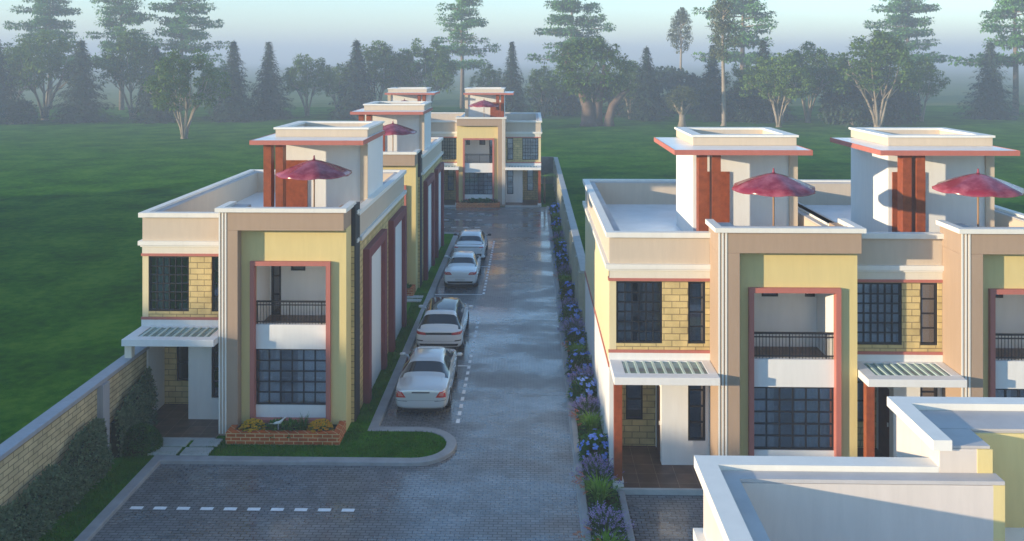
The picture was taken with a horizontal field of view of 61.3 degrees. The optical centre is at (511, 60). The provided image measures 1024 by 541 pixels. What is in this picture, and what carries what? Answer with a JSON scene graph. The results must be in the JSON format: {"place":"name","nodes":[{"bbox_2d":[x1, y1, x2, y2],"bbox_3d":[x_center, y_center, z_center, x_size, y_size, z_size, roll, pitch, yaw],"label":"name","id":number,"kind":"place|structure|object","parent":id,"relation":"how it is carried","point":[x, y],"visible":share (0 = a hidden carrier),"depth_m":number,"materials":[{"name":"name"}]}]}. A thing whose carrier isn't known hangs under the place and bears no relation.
{"place":"outdoors","nodes":[
{"label":"outdoors","id":0,"kind":"place"},
{"bbox_2d":[38,234,453,540],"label":"lawn","id":1,"kind":"structure","parent":0,"point":[427,284],"depth_m":26.48,"materials":[{"name":"green plant"}]},
{"bbox_2d":[0,416,114,540],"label":"hedge","id":2,"kind":"object","parent":1,"relation":"on","point":[43,503],"visible":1,"depth_m":22.53,"materials":[{"name":"green plant"}]},
{"bbox_2d":[111,366,159,457],"bbox_3d":[-11.718,10.948,27.023,0.534,1.998,2.463,0,0,1],"label":"bush","id":3,"kind":"object","parent":1,"relation":"on","point":[139,401],"visible":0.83,"depth_m":26.93,"materials":[{"name":"green plant"}]},
{"bbox_2d":[120,422,162,457],"bbox_3d":[-11.383,11.535,26.451,1.329,0.836,1.340,0,0,1],"label":"round bush","id":4,"kind":"object","parent":1,"relation":"on","point":[142,438],"visible":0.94,"depth_m":26.11,"materials":[{"name":"green plant"}]},
{"bbox_2d":[180,447,213,455],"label":"stepping slab","id":5,"kind":"structure","parent":1,"relation":"on","point":[194,451],"depth_m":26.18,"materials":[{"name":"concrete"}]},
{"bbox_2d":[189,439,222,446],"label":"stepping slab","id":6,"kind":"structure","parent":1,"relation":"on","point":[202,443],"depth_m":26.79,"materials":[{"name":"concrete"}]},
{"bbox_2d":[226,421,345,444],"bbox_3d":[-7.097,11.717,27.216,3.540,0.365,0.955,0,0,1],"label":"brick planter","id":7,"kind":"object","parent":1,"relation":"on","point":[234,434],"visible":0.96,"depth_m":26.75,"materials":[{"name":"brick"}]},
{"bbox_2d":[238,418,265,435],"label":"marigold clump","id":8,"kind":"object","parent":7,"relation":"in","point":[256,424],"visible":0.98,"depth_m":27.07,"materials":[{"name":"yellow plant"}]},
{"bbox_2d":[306,418,333,431],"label":"marigold clump","id":9,"kind":"object","parent":7,"relation":"in","point":[315,425],"visible":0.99,"depth_m":27.04,"materials":[{"name":"yellow plant"}]},
{"bbox_2d":[350,101,443,289],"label":"terrace house","id":10,"kind":"structure","parent":1,"relation":"on","point":[417,156],"depth_m":48.24,"materials":[{"name":"beige paint"}]},
{"bbox_2d":[383,121,416,151],"bbox_3d":[-6.360,4.620,46.147,2.368,2.800,2.368,0,0,-33],"label":"parasol","id":11,"kind":"object","parent":10,"relation":"on","point":[392,129],"visible":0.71,"depth_m":45.50,"materials":[{"name":"red fabric"}]},
{"bbox_2d":[90,207,702,540],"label":"road","id":12,"kind":"structure","parent":0,"point":[504,470],"depth_m":24.84,"materials":[{"name":"grey asphalt"}]},
{"bbox_2d":[74,233,458,540],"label":"kerb","id":13,"kind":"structure","parent":12,"relation":"on","point":[91,530],"depth_m":25.70,"materials":[{"name":"concrete"}]},
{"bbox_2d":[130,227,494,511],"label":"road markings","id":14,"kind":"object","parent":12,"relation":"on","point":[296,509],"visible":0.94,"depth_m":23.16,"materials":[{"name":"paint"}]},
{"bbox_2d":[395,346,462,410],"bbox_3d":[-3.029,11.258,31.338,2.350,1.467,4.845,0,0,1],"label":"parked car","id":15,"kind":"object","parent":12,"relation":"on","point":[428,374],"visible":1,"depth_m":29.77,"materials":[{"name":"silver metal"}]},
{"bbox_2d":[416,297,472,349],"bbox_3d":[-2.931,11.146,37.348,2.420,1.691,4.664,0,0,1],"label":"parked car","id":16,"kind":"object","parent":12,"relation":"on","point":[444,322],"visible":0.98,"depth_m":35.43,"materials":[{"name":"white paint"}]},
{"bbox_2d":[444,251,484,285],"bbox_3d":[-2.663,11.258,47.375,2.285,1.467,4.628,0,0,1],"label":"parked car","id":17,"kind":"object","parent":12,"relation":"on","point":[462,268],"visible":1,"depth_m":45.66,"materials":[{"name":"white paint"}]},
{"bbox_2d":[453,229,490,259],"bbox_3d":[-2.505,11.228,53.352,2.380,1.526,4.782,0,0,1],"label":"parked car","id":18,"kind":"object","parent":12,"relation":"on","point":[475,241],"visible":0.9,"depth_m":51.80,"materials":[{"name":"white paint"}]},
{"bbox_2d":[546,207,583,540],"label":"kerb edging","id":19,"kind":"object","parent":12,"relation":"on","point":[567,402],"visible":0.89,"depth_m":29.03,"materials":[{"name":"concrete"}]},
{"bbox_2d":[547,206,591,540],"bbox_3d":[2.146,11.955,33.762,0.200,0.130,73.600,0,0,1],"label":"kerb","id":20,"kind":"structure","parent":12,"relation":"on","point":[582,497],"depth_m":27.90,"materials":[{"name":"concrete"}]},
{"bbox_2d":[618,491,634,540],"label":"kerb","id":21,"kind":"structure","parent":12,"relation":"on","point":[623,503],"depth_m":22.55,"materials":[{"name":"concrete"}]},
{"bbox_2d":[0,105,1023,443],"bbox_3d":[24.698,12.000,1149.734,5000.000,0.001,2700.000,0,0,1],"label":"ground","id":22,"kind":"structure","parent":0,"point":[76,199],"depth_m":84.13,"materials":[{"name":"green plant"}]},
{"bbox_2d":[0,40,33,123],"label":"spruce tree","id":23,"kind":"object","parent":22,"relation":"on","point":[11,89],"visible":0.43,"depth_m":165.89,"materials":[{"name":"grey plant"}]},
{"bbox_2d":[0,98,41,124],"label":"dark bush","id":24,"kind":"object","parent":22,"relation":"on","point":[19,106],"visible":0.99,"depth_m":161.78,"materials":[{"name":"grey plant"}]},
{"bbox_2d":[0,0,82,108],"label":"tiered tree","id":25,"kind":"object","parent":22,"relation":"on","point":[49,21],"visible":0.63,"depth_m":209.49,"materials":[{"name":"green plant"}]},
{"bbox_2d":[3,28,91,119],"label":"broadleaf tree","id":26,"kind":"object","parent":22,"relation":"on","point":[25,58],"visible":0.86,"depth_m":170.60,"materials":[{"name":"green plant"}]},
{"bbox_2d":[0,346,149,509],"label":"boundary wall","id":27,"kind":"structure","parent":22,"relation":"on","point":[30,451],"depth_m":23.44,"materials":[{"name":"brick"}]},
{"bbox_2d":[40,38,121,124],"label":"spruce tree","id":28,"kind":"object","parent":22,"relation":"on","point":[81,106],"visible":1,"depth_m":166.58,"materials":[{"name":"green plant"}]},
{"bbox_2d":[62,0,158,109],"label":"tiered tree","id":29,"kind":"object","parent":22,"relation":"on","point":[115,26],"visible":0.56,"depth_m":206.77,"materials":[{"name":"green plant"}]},
{"bbox_2d":[91,29,176,118],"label":"broadleaf tree","id":30,"kind":"object","parent":22,"relation":"on","point":[115,67],"visible":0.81,"depth_m":174.59,"materials":[{"name":"green plant"}]},
{"bbox_2d":[120,46,188,123],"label":"spruce tree","id":31,"kind":"object","parent":22,"relation":"on","point":[153,116],"visible":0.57,"depth_m":166.31,"materials":[{"name":"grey plant"}]},
{"bbox_2d":[125,0,232,108],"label":"tiered tree","id":32,"kind":"object","parent":22,"relation":"on","point":[185,35],"visible":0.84,"depth_m":209.74,"materials":[{"name":"green plant"}]},
{"bbox_2d":[139,48,231,138],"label":"broadleaf tree","id":33,"kind":"object","parent":22,"relation":"on","point":[163,93],"visible":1,"depth_m":130.92,"materials":[{"name":"green plant"}]},
{"bbox_2d":[195,60,240,116],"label":"broadleaf tree","id":34,"kind":"object","parent":22,"relation":"on","point":[202,74],"visible":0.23,"depth_m":179.58,"materials":[{"name":"green plant"}]},
{"bbox_2d":[199,40,266,122],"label":"spruce tree","id":35,"kind":"object","parent":22,"relation":"on","point":[232,109],"visible":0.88,"depth_m":168.38,"materials":[{"name":"green plant"}]},
{"bbox_2d":[121,121,406,439],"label":"terrace house","id":36,"kind":"structure","parent":22,"relation":"on","point":[267,294],"depth_m":28.53,"materials":[{"name":"beige paint"}]},
{"bbox_2d":[149,256,188,310],"bbox_3d":[-11.343,7.390,28.630,1.350,1.820,0.080,0,0,1],"label":"window","id":37,"kind":"structure","parent":36,"relation":"in","point":[150,257],"depth_m":28.60,"materials":[{"name":"black metal"}]},
{"bbox_2d":[271,266,280,314],"bbox_3d":[-8.020,7.655,29.439,0.340,2.010,0.080,0,0,1],"label":"balcony door","id":38,"kind":"structure","parent":36,"relation":"in","point":[272,267],"depth_m":29.40,"materials":[{"name":"black metal"}]},
{"bbox_2d":[256,349,325,404],"bbox_3d":[-7.079,10.180,27.838,2.330,1.800,0.080,0,0,1],"label":"window","id":39,"kind":"structure","parent":36,"relation":"in","point":[277,403],"depth_m":27.82,"materials":[{"name":"black metal"}]},
{"bbox_2d":[275,155,351,206],"bbox_3d":[-6.721,4.620,29.351,2.368,2.800,2.368,0,0,4],"label":"parasol","id":40,"kind":"object","parent":36,"relation":"on","point":[313,169],"visible":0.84,"depth_m":28.73,"materials":[{"name":"red fabric"}]},
{"bbox_2d":[246,41,298,120],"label":"spruce tree","id":41,"kind":"object","parent":22,"relation":"on","point":[268,93],"visible":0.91,"depth_m":176.10,"materials":[{"name":"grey plant"}]},
{"bbox_2d":[281,54,336,115],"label":"broadleaf tree","id":42,"kind":"object","parent":22,"relation":"on","point":[305,82],"visible":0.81,"depth_m":185.84,"materials":[{"name":"green plant"}]},
{"bbox_2d":[314,63,349,115],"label":"broadleaf tree","id":43,"kind":"object","parent":22,"relation":"on","point":[335,83],"visible":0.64,"depth_m":181.56,"materials":[{"name":"green plant"}]},
{"bbox_2d":[327,39,380,119],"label":"spruce tree","id":44,"kind":"object","parent":22,"relation":"on","point":[356,79],"visible":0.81,"depth_m":175.83,"materials":[{"name":"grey plant"}]},
{"bbox_2d":[341,40,410,101],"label":"broadleaf tree","id":45,"kind":"object","parent":22,"relation":"on","point":[384,52],"visible":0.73,"depth_m":180.90,"materials":[{"name":"green plant"}]},
{"bbox_2d":[379,47,424,90],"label":"broadleaf tree","id":46,"kind":"object","parent":22,"relation":"on","point":[402,81],"visible":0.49,"depth_m":185.15,"materials":[{"name":"green plant"}]},
{"bbox_2d":[385,87,464,206],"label":"terrace house","id":47,"kind":"structure","parent":22,"relation":"on","point":[444,125],"depth_m":73.39,"materials":[{"name":"beige paint"}]},
{"bbox_2d":[391,38,459,105],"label":"broadleaf tree","id":48,"kind":"object","parent":22,"relation":"on","point":[442,71],"visible":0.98,"depth_m":182.58,"materials":[{"name":"green plant"}]},
{"bbox_2d":[414,0,500,108],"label":"tiered tree","id":49,"kind":"object","parent":22,"relation":"on","point":[458,30],"visible":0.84,"depth_m":213.28,"materials":[{"name":"green plant"}]},
{"bbox_2d":[456,201,499,207],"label":"brick planter","id":50,"kind":"object","parent":22,"relation":"on","point":[480,205],"visible":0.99,"depth_m":70.36,"materials":[{"name":"brick"}]},
{"bbox_2d":[468,63,505,86],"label":"broadleaf tree","id":51,"kind":"object","parent":22,"relation":"on","point":[488,74],"visible":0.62,"depth_m":186.31,"materials":[{"name":"green plant"}]},
{"bbox_2d":[456,87,541,206],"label":"terrace house","id":52,"kind":"structure","parent":22,"relation":"on","point":[499,153],"depth_m":71.97,"materials":[{"name":"beige paint"}]},
{"bbox_2d":[497,41,533,111],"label":"spruce tree","id":53,"kind":"object","parent":22,"relation":"on","point":[512,102],"visible":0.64,"depth_m":176.08,"materials":[{"name":"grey plant"}]},
{"bbox_2d":[524,64,562,117],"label":"broadleaf tree","id":54,"kind":"object","parent":22,"relation":"on","point":[539,87],"visible":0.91,"depth_m":180.20,"materials":[{"name":"green plant"}]},
{"bbox_2d":[541,157,552,183],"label":"back wall","id":55,"kind":"structure","parent":22,"relation":"on","point":[546,165],"depth_m":83.94,"materials":[{"name":"grey concrete"}]},
{"bbox_2d":[527,82,581,115],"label":"dark bush","id":56,"kind":"object","parent":22,"relation":"on","point":[569,101],"visible":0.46,"depth_m":186.35,"materials":[{"name":"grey plant"}]},
{"bbox_2d":[553,157,584,326],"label":"boundary wall","id":57,"kind":"structure","parent":22,"relation":"on","point":[575,251],"depth_m":48.04,"materials":[{"name":"paint"}]},
{"bbox_2d":[526,0,616,105],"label":"tiered tree","id":58,"kind":"object","parent":22,"relation":"on","point":[572,7],"visible":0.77,"depth_m":210.04,"materials":[{"name":"green plant"}]},
{"bbox_2d":[550,210,627,540],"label":"planting bed","id":59,"kind":"object","parent":22,"relation":"on","point":[607,501],"visible":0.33,"depth_m":25.31,"materials":[{"name":"plant"}]},
{"bbox_2d":[557,302,582,325],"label":"blue flower shrub","id":60,"kind":"object","parent":59,"relation":"on","point":[569,311],"visible":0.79,"depth_m":38.75,"materials":[{"name":"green plant"}]},
{"bbox_2d":[557,315,584,335],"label":"lavender bush","id":61,"kind":"object","parent":59,"relation":"on","point":[569,326],"visible":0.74,"depth_m":37.34,"materials":[{"name":"purple plant"}]},
{"bbox_2d":[563,327,587,352],"bbox_3d":[2.708,11.473,35.528,1.249,0.989,1.284,0,0,26],"label":"blue flower shrub","id":62,"kind":"object","parent":59,"relation":"on","point":[575,338],"visible":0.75,"depth_m":35.41,"materials":[{"name":"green plant"}]},
{"bbox_2d":[564,349,591,378],"bbox_3d":[2.622,11.469,32.654,1.351,1.055,1.350,0,0,-2],"label":"blue flower shrub","id":63,"kind":"object","parent":59,"relation":"on","point":[572,361],"visible":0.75,"depth_m":32.58,"materials":[{"name":"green plant"}]},
{"bbox_2d":[566,373,596,403],"bbox_3d":[2.512,11.483,30.270,1.220,0.966,1.254,0,0,-32],"label":"blue flower shrub","id":64,"kind":"object","parent":59,"relation":"on","point":[578,386],"visible":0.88,"depth_m":30.10,"materials":[{"name":"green plant"}]},
{"bbox_2d":[566,392,600,419],"bbox_3d":[2.513,11.543,28.818,1.416,0.861,1.434,0,0,24],"label":"lavender bush","id":65,"kind":"object","parent":59,"relation":"on","point":[585,406],"visible":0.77,"depth_m":28.83,"materials":[{"name":"purple plant"}]},
{"bbox_2d":[568,408,603,433],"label":"fountain grass","id":66,"kind":"object","parent":59,"relation":"on","point":[591,421],"depth_m":27.44,"materials":[{"name":"green plant"}]},
{"bbox_2d":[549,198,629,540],"bbox_3d":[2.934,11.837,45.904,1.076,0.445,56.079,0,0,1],"label":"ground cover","id":67,"kind":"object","parent":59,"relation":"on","point":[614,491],"visible":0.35,"depth_m":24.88,"materials":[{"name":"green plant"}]},
{"bbox_2d":[577,428,608,463],"bbox_3d":[2.510,11.510,25.872,1.179,0.905,1.268,0,0,7],"label":"blue flower shrub","id":68,"kind":"object","parent":59,"relation":"on","point":[592,439],"visible":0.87,"depth_m":25.66,"materials":[{"name":"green plant"}]},
{"bbox_2d":[572,470,622,505],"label":"fountain grass","id":69,"kind":"object","parent":59,"relation":"on","point":[599,491],"depth_m":23.16,"materials":[{"name":"green plant"}]},
{"bbox_2d":[570,453,626,487],"bbox_3d":[2.390,11.514,24.307,1.542,0.925,1.522,0,0,-12],"label":"lavender bush","id":70,"kind":"object","parent":59,"relation":"on","point":[597,467],"visible":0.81,"depth_m":24.32,"materials":[{"name":"purple plant"}]},
{"bbox_2d":[572,525,628,540],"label":"fountain grass","id":71,"kind":"object","parent":59,"relation":"on","point":[605,536],"depth_m":20.68,"materials":[{"name":"green plant"}]},
{"bbox_2d":[579,500,635,540],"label":"lavender bush","id":72,"kind":"object","parent":59,"relation":"on","point":[601,523],"visible":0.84,"depth_m":21.66,"materials":[{"name":"purple plant"}]},
{"bbox_2d":[548,36,637,126],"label":"giant tree","id":73,"kind":"object","parent":22,"relation":"on","point":[575,82],"visible":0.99,"depth_m":156.55,"materials":[{"name":"green plant"}]},
{"bbox_2d":[578,55,612,101],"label":"broadleaf tree","id":74,"kind":"object","parent":22,"relation":"on","point":[597,68],"visible":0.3,"depth_m":179.70,"materials":[{"name":"green plant"}]},
{"bbox_2d":[592,88,638,117],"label":"dark bush","id":75,"kind":"object","parent":22,"relation":"on","point":[620,107],"visible":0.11,"depth_m":182.72,"materials":[{"name":"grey plant"}]},
{"bbox_2d":[611,60,643,118],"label":"broadleaf tree","id":76,"kind":"object","parent":22,"relation":"on","point":[632,76],"visible":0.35,"depth_m":175.97,"materials":[{"name":"green plant"}]},
{"bbox_2d":[619,47,674,121],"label":"spruce tree","id":77,"kind":"object","parent":22,"relation":"on","point":[645,104],"visible":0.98,"depth_m":172.13,"materials":[{"name":"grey plant"}]},
{"bbox_2d":[651,65,706,113],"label":"broadleaf tree","id":78,"kind":"object","parent":22,"relation":"on","point":[668,77],"visible":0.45,"depth_m":193.99,"materials":[{"name":"green plant"}]},
{"bbox_2d":[666,7,693,81],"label":"gum tree","id":79,"kind":"object","parent":22,"relation":"on","point":[681,16],"visible":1,"depth_m":208.64,"materials":[{"name":"green plant"}]},
{"bbox_2d":[662,84,699,126],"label":"forked tree","id":80,"kind":"object","parent":22,"relation":"on","point":[689,94],"visible":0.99,"depth_m":155.74,"materials":[{"name":"green plant"}]},
{"bbox_2d":[685,45,736,121],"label":"spruce tree","id":81,"kind":"object","parent":22,"relation":"on","point":[711,108],"visible":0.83,"depth_m":172.09,"materials":[{"name":"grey plant"}]},
{"bbox_2d":[582,127,865,494],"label":"terrace house","id":82,"kind":"structure","parent":22,"relation":"on","point":[720,317],"depth_m":25.30,"materials":[{"name":"beige paint"}]},
{"bbox_2d":[616,281,661,342],"bbox_3d":[3.731,7.390,25.406,1.350,1.820,0.080,0,0,1],"label":"window","id":83,"kind":"structure","parent":82,"relation":"in","point":[617,341],"depth_m":25.38,"materials":[{"name":"black metal"}]},
{"bbox_2d":[688,282,704,342],"bbox_3d":[5.411,7.390,25.370,0.510,1.820,0.080,0,0,1],"label":"window","id":84,"kind":"structure","parent":82,"relation":"in","point":[689,341],"depth_m":25.33,"materials":[{"name":"black metal"}]},
{"bbox_2d":[688,385,704,440],"bbox_3d":[5.411,10.150,25.370,0.510,2.000,0.080,0,0,1],"label":"window","id":85,"kind":"structure","parent":82,"relation":"in","point":[689,438],"depth_m":25.33,"materials":[{"name":"black metal"}]},
{"bbox_2d":[732,168,815,225],"bbox_3d":[7.838,4.620,25.888,2.368,2.800,2.368,0,0,19],"label":"parasol","id":86,"kind":"object","parent":82,"relation":"on","point":[773,184],"visible":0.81,"depth_m":25.25,"materials":[{"name":"red fabric"}]},
{"bbox_2d":[754,387,833,449],"bbox_3d":[7.995,10.180,24.614,2.330,1.800,0.080,0,0,1],"label":"window","id":87,"kind":"structure","parent":82,"relation":"in","point":[792,435],"depth_m":24.58,"materials":[{"name":"black metal"}]},
{"bbox_2d":[708,0,743,125],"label":"gum tree","id":88,"kind":"object","parent":22,"relation":"on","point":[722,28],"visible":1,"depth_m":157.74,"materials":[{"name":"green plant"}]},
{"bbox_2d":[716,63,758,116],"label":"broadleaf tree","id":89,"kind":"object","parent":22,"relation":"on","point":[738,74],"visible":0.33,"depth_m":172.34,"materials":[{"name":"green plant"}]},
{"bbox_2d":[690,0,804,87],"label":"tiered tree","id":90,"kind":"object","parent":22,"relation":"on","point":[743,8],"visible":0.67,"depth_m":209.84,"materials":[{"name":"green plant"}]},
{"bbox_2d":[720,87,786,122],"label":"dark bush","id":91,"kind":"object","parent":22,"relation":"on","point":[737,97],"visible":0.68,"depth_m":166.33,"materials":[{"name":"green plant"}]},
{"bbox_2d":[728,39,801,123],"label":"spruce tree","id":92,"kind":"object","parent":22,"relation":"on","point":[762,49],"visible":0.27,"depth_m":168.10,"materials":[{"name":"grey plant"}]},
{"bbox_2d":[739,51,816,126],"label":"broadleaf tree","id":93,"kind":"object","parent":22,"relation":"on","point":[799,81],"visible":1,"depth_m":153.11,"materials":[{"name":"green plant"}]},
{"bbox_2d":[768,41,839,122],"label":"broadleaf tree","id":94,"kind":"object","parent":22,"relation":"on","point":[809,57],"visible":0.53,"depth_m":163.90,"materials":[{"name":"green plant"}]},
{"bbox_2d":[813,84,893,126],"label":"dark bush","id":95,"kind":"object","parent":22,"relation":"on","point":[831,104],"visible":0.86,"depth_m":157.29,"materials":[{"name":"green plant"}]},
{"bbox_2d":[826,30,926,126],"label":"broadleaf tree","id":96,"kind":"object","parent":22,"relation":"on","point":[857,73],"visible":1,"depth_m":152.05,"materials":[{"name":"green plant"}]},
{"bbox_2d":[865,87,924,125],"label":"dark bush","id":97,"kind":"object","parent":22,"relation":"on","point":[911,105],"visible":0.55,"depth_m":159.50,"materials":[{"name":"grey plant"}]},
{"bbox_2d":[854,0,950,63],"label":"tiered tree","id":98,"kind":"object","parent":22,"relation":"on","point":[905,30],"visible":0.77,"depth_m":211.90,"materials":[{"name":"green plant"}]},
{"bbox_2d":[798,127,1023,456],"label":"terrace house","id":99,"kind":"structure","parent":22,"relation":"on","point":[940,294],"depth_m":25.19,"materials":[{"name":"beige paint"}]},
{"bbox_2d":[857,283,901,344],"bbox_3d":[10.690,7.390,25.256,1.350,1.820,0.080,0,0,1],"label":"window","id":100,"kind":"structure","parent":99,"relation":"in","point":[899,293],"depth_m":25.22,"materials":[{"name":"black metal"}]},
{"bbox_2d":[878,387,888,456],"bbox_3d":[11.169,10.775,25.891,0.120,2.130,0.830,0,0,1],"label":"door","id":101,"kind":"structure","parent":99,"relation":"in","point":[883,410],"depth_m":25.93,"materials":[{"name":"brown wood"}]},
{"bbox_2d":[920,283,936,344],"bbox_3d":[12.140,7.390,25.225,0.510,1.820,0.080,0,0,1],"label":"window","id":102,"kind":"structure","parent":99,"relation":"in","point":[935,284],"depth_m":25.19,"materials":[{"name":"black metal"}]},
{"bbox_2d":[932,169,1023,226],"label":"parasol","id":103,"kind":"object","parent":99,"relation":"on","point":[977,184],"visible":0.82,"depth_m":25.16,"materials":[{"name":"red fabric"}]},
{"bbox_2d":[899,56,950,121],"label":"broadleaf tree","id":104,"kind":"object","parent":22,"relation":"on","point":[932,84],"visible":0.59,"depth_m":168.04,"materials":[{"name":"green plant"}]},
{"bbox_2d":[947,0,1023,115],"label":"tiered tree","id":105,"kind":"object","parent":22,"relation":"on","point":[1010,9],"visible":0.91,"depth_m":186.72,"materials":[{"name":"green plant"}]},
{"bbox_2d":[953,42,1023,119],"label":"spruce tree","id":106,"kind":"object","parent":22,"relation":"on","point":[989,101],"visible":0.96,"depth_m":175.78,"materials":[{"name":"green plant"}]},
{"bbox_2d":[0,0,1023,63],"label":"sky","id":107,"kind":"structure","parent":0,"point":[326,29],"materials":[{"name":"white"}]},
{"bbox_2d":[5,63,1023,106],"bbox_3d":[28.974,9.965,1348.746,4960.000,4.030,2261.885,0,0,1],"label":"hills","id":108,"kind":"structure","parent":0,"point":[959,75],"depth_m":382.19,"materials":[{"name":"green plant"}]},
{"bbox_2d":[693,396,1023,540],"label":"terrace house","id":109,"kind":"structure","parent":0,"point":[953,470],"depth_m":10.52,"materials":[{"name":"white paint"}]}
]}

